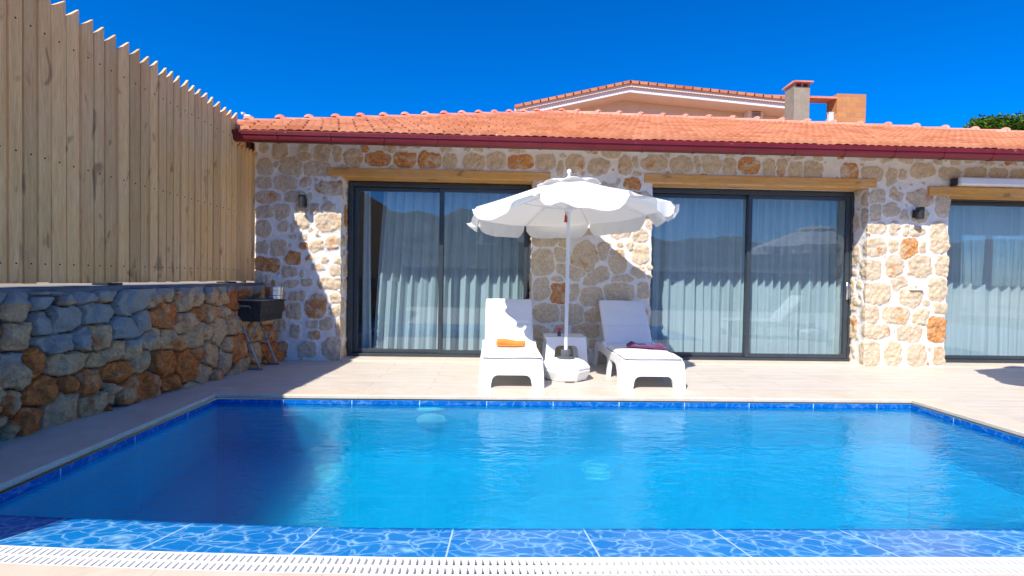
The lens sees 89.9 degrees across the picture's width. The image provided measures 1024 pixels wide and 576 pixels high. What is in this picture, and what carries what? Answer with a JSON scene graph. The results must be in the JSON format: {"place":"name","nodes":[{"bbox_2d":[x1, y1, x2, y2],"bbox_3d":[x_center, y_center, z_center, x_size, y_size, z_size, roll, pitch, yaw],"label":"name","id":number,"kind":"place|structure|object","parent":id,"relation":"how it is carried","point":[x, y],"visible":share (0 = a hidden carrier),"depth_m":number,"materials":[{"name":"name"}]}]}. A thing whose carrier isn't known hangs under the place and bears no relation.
{"place":"outdoors","nodes":[
{"label":"outdoors","id":0,"kind":"place"},
{"bbox_2d":[0,284,40,285],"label":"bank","id":1,"kind":"structure","parent":0,"point":[17,285],"depth_m":5.81,"materials":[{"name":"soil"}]},
{"bbox_2d":[0,281,253,284],"bbox_3d":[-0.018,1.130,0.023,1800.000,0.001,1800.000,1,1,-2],"label":"ground","id":2,"kind":"structure","parent":0,"point":[43,283],"depth_m":48.14,"materials":[{"name":"soil"}]},
{"bbox_2d":[231,80,1023,367],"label":"stone villa","id":3,"kind":"object","parent":2,"relation":"on","point":[883,181],"visible":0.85,"depth_m":6.55,"materials":[{"name":"stone"}]},
{"bbox_2d":[246,142,253,151],"bbox_3d":[-3.276,-1.826,6.463,0.118,0.199,0.080,1,1,-2],"label":"flood light","id":4,"kind":"object","parent":3,"relation":"attached to","point":[249,145],"visible":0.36,"depth_m":6.42,"materials":[{"name":"black metal"}]},
{"bbox_2d":[298,195,306,207],"bbox_3d":[-2.577,-1.066,6.323,0.092,0.150,0.141,1,1,-2],"label":"wall lamp","id":5,"kind":"object","parent":3,"relation":"attached to","point":[302,201],"visible":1,"depth_m":6.26,"materials":[{"name":"black metal"}]},
{"bbox_2d":[362,191,370,347],"bbox_3d":[-1.970,-0.334,6.963,0.140,2.420,0.074,1,1,-2],"label":"curtain","id":6,"kind":"object","parent":3,"relation":"hanging from","point":[366,308],"visible":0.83,"depth_m":6.96,"materials":[{"name":"white fabric"}]},
{"bbox_2d":[347,181,531,357],"bbox_3d":[-0.936,-0.229,6.760,2.405,2.278,0.177,1,1,-2],"label":"sliding door","id":7,"kind":"structure","parent":3,"relation":"in","point":[355,188],"depth_m":6.74,"materials":[{"name":"black metal"}]},
{"bbox_2d":[373,192,523,349],"bbox_3d":[-0.764,-0.317,7.089,2.280,2.420,0.162,1,1,-2],"label":"curtain","id":8,"kind":"object","parent":3,"relation":"hanging from","point":[480,267],"visible":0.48,"depth_m":7.08,"materials":[{"name":"white fabric"}]},
{"bbox_2d":[650,198,742,352],"bbox_3d":[2.434,-0.268,7.209,1.560,2.420,0.158,1,1,-2],"label":"curtain","id":9,"kind":"object","parent":3,"relation":"hanging from","point":[696,264],"visible":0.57,"depth_m":7.21,"materials":[{"name":"white fabric"}]},
{"bbox_2d":[649,188,854,360],"bbox_3d":[3.183,-0.165,6.904,2.860,2.278,0.177,1,1,-2],"label":"sliding door","id":10,"kind":"structure","parent":3,"relation":"in","point":[748,195],"depth_m":6.91,"materials":[{"name":"black metal"}]},
{"bbox_2d":[739,199,844,353],"bbox_3d":[3.993,-0.243,7.259,1.520,2.420,0.160,1,1,-2],"label":"curtain","id":11,"kind":"object","parent":3,"relation":"hanging from","point":[797,261],"visible":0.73,"depth_m":7.25,"materials":[{"name":"white fabric"}]},
{"bbox_2d":[775,94,865,121],"bbox_3d":[8.897,-3.442,15.499,3.201,4.698,0.500,1,1,-2],"label":"brick frame","id":12,"kind":"object","parent":3,"relation":"on","point":[847,107],"visible":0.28,"depth_m":15.25,"materials":[{"name":"brick"}]},
{"bbox_2d":[826,112,833,120],"bbox_3d":[9.207,-3.331,14.912,0.150,3.511,0.120,1,1,-2],"label":"vent pipe","id":13,"kind":"object","parent":3,"relation":"on","point":[830,115],"visible":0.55,"depth_m":14.83,"materials":[{"name":"white plastic"}]},
{"bbox_2d":[912,207,924,218],"bbox_3d":[5.228,-0.960,6.596,0.092,0.150,0.141,1,1,-2],"label":"wall lamp","id":14,"kind":"object","parent":3,"relation":"attached to","point":[918,213],"visible":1,"depth_m":6.54,"materials":[{"name":"black metal"}]},
{"bbox_2d":[944,206,1023,355],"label":"curtain","id":15,"kind":"object","parent":3,"relation":"hanging from","point":[984,314],"visible":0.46,"depth_m":7.36,"materials":[{"name":"white fabric"}]},
{"bbox_2d":[945,199,1023,362],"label":"sliding door","id":16,"kind":"structure","parent":3,"relation":"in","point":[954,202],"depth_m":7.03,"materials":[{"name":"black metal"}]},
{"bbox_2d":[950,177,1023,187],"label":"awning case","id":17,"kind":"object","parent":3,"relation":"attached to","point":[989,182],"visible":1,"depth_m":6.55,"materials":[{"name":"white metal"}]},
{"bbox_2d":[514,80,784,118],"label":"house","id":18,"kind":"structure","parent":2,"relation":"on","point":[630,96],"depth_m":14.14,"materials":[{"name":"white paint"}]},
{"bbox_2d":[963,111,1023,130],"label":"leafy tree","id":19,"kind":"object","parent":2,"relation":"on","point":[1011,122],"visible":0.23,"depth_m":18.61,"materials":[{"name":"green plant"}]},
{"bbox_2d":[2,399,1019,493],"bbox_3d":[0.578,1.712,3.459,6.310,1.315,2.400,1,1,-2],"label":"pool basin","id":20,"kind":"object","parent":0,"point":[422,400],"visible":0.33,"depth_m":4.56,"materials":[{"name":"blue tile"}]},
{"bbox_2d":[0,517,1023,564],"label":"ledge tiles","id":21,"kind":"object","parent":20,"relation":"on","point":[39,532],"visible":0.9,"depth_m":2.17,"materials":[{"name":"blue tile"}]},
{"bbox_2d":[0,399,1023,501],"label":"waterline tiles","id":22,"kind":"object","parent":20,"relation":"attached to","point":[41,480],"visible":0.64,"depth_m":4.57,"materials":[{"name":"blue tile"}]},
{"bbox_2d":[0,403,1023,530],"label":"water","id":23,"kind":"structure","parent":0,"point":[430,467],"depth_m":3.05,"materials":[{"name":"blue liquid"}]},
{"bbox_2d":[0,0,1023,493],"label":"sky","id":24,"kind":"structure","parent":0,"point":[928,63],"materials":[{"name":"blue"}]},
{"bbox_2d":[200,360,1023,421],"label":"pool deck","id":25,"kind":"structure","parent":0,"point":[998,391],"depth_m":5.54,"materials":[{"name":"tile"}]},
{"bbox_2d":[0,282,283,440],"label":"rubble wall","id":26,"kind":"structure","parent":25,"relation":"on","point":[69,353],"depth_m":3.99,"materials":[{"name":"stone"}]},
{"bbox_2d":[0,0,254,284],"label":"timber fence","id":27,"kind":"object","parent":26,"relation":"on","point":[120,164],"visible":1,"depth_m":4.08,"materials":[{"name":"brown wood"}]},
{"bbox_2d":[236,298,285,369],"bbox_3d":[-2.918,0.521,5.896,0.360,0.779,0.577,1,1,4],"label":"charcoal barbecue","id":28,"kind":"object","parent":25,"relation":"on","point":[260,310],"visible":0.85,"depth_m":5.72,"materials":[{"name":"metal"}]},
{"bbox_2d":[264,275,271,298],"bbox_3d":[-2.905,-0.015,6.104,0.078,0.283,0.078,1,1,-2],"label":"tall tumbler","id":29,"kind":"object","parent":28,"relation":"on","point":[267,280],"visible":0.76,"depth_m":6.07,"materials":[{"name":"beige glass"}]},
{"bbox_2d":[265,286,284,298],"bbox_3d":[-2.789,0.056,6.029,0.216,0.148,0.216,1,1,-2],"label":"metal pot","id":30,"kind":"object","parent":28,"relation":"on","point":[274,292],"visible":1,"depth_m":5.95,"materials":[{"name":"metal"}]},
{"bbox_2d":[478,299,543,387],"bbox_3d":[-0.024,0.555,5.718,0.656,0.816,1.448,1,1,-2],"label":"sun lounger","id":31,"kind":"object","parent":25,"relation":"on","point":[510,319],"visible":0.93,"depth_m":5.57,"materials":[{"name":"white plastic"}]},
{"bbox_2d":[496,339,525,346],"bbox_3d":[-0.012,0.589,5.515,0.310,0.092,0.120,1,1,-8],"label":"rolled towel","id":32,"kind":"object","parent":31,"relation":"on","point":[509,343],"visible":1,"depth_m":5.47,"materials":[{"name":"orange fabric"}]},
{"bbox_2d":[0,386,1023,491],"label":"pool coping","id":33,"kind":"object","parent":25,"relation":"on","point":[36,453],"visible":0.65,"depth_m":4.57,"materials":[{"name":"stone"}]},
{"bbox_2d":[0,545,1023,574],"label":"overflow grate","id":34,"kind":"object","parent":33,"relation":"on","point":[57,556],"visible":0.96,"depth_m":1.93,"materials":[{"name":"white plastic"}]},
{"bbox_2d":[0,563,1023,575],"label":"pool edge paving","id":35,"kind":"structure","parent":25,"relation":"on","point":[7,569],"depth_m":1.84,"materials":[{"name":"stone"}]},
{"bbox_2d":[542,333,587,362],"bbox_3d":[0.612,0.762,6.042,0.510,0.410,0.420,1,1,-2],"label":"side table","id":36,"kind":"object","parent":25,"relation":"on","point":[553,341],"visible":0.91,"depth_m":5.84,"materials":[{"name":"white plastic"}]},
{"bbox_2d":[466,169,679,381],"bbox_3d":[0.625,-0.147,5.459,2.240,2.252,2.084,1,1,-2],"label":"parasol","id":37,"kind":"object","parent":25,"relation":"on","point":[568,207],"visible":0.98,"depth_m":5.50,"materials":[{"name":"fabric"}]},
{"bbox_2d":[593,300,685,389],"bbox_3d":[1.380,0.577,5.767,0.656,0.816,1.448,1,1,-2],"label":"sun lounger","id":38,"kind":"object","parent":25,"relation":"on","point":[624,323],"visible":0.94,"depth_m":5.66,"materials":[{"name":"white plastic"}]},
{"bbox_2d":[626,341,666,349],"bbox_3d":[1.460,0.626,5.579,0.420,0.081,0.195,3,1,11],"label":"folded towel","id":39,"kind":"object","parent":38,"relation":"on","point":[656,346],"visible":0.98,"depth_m":5.52,"materials":[{"name":"purple fabric"}]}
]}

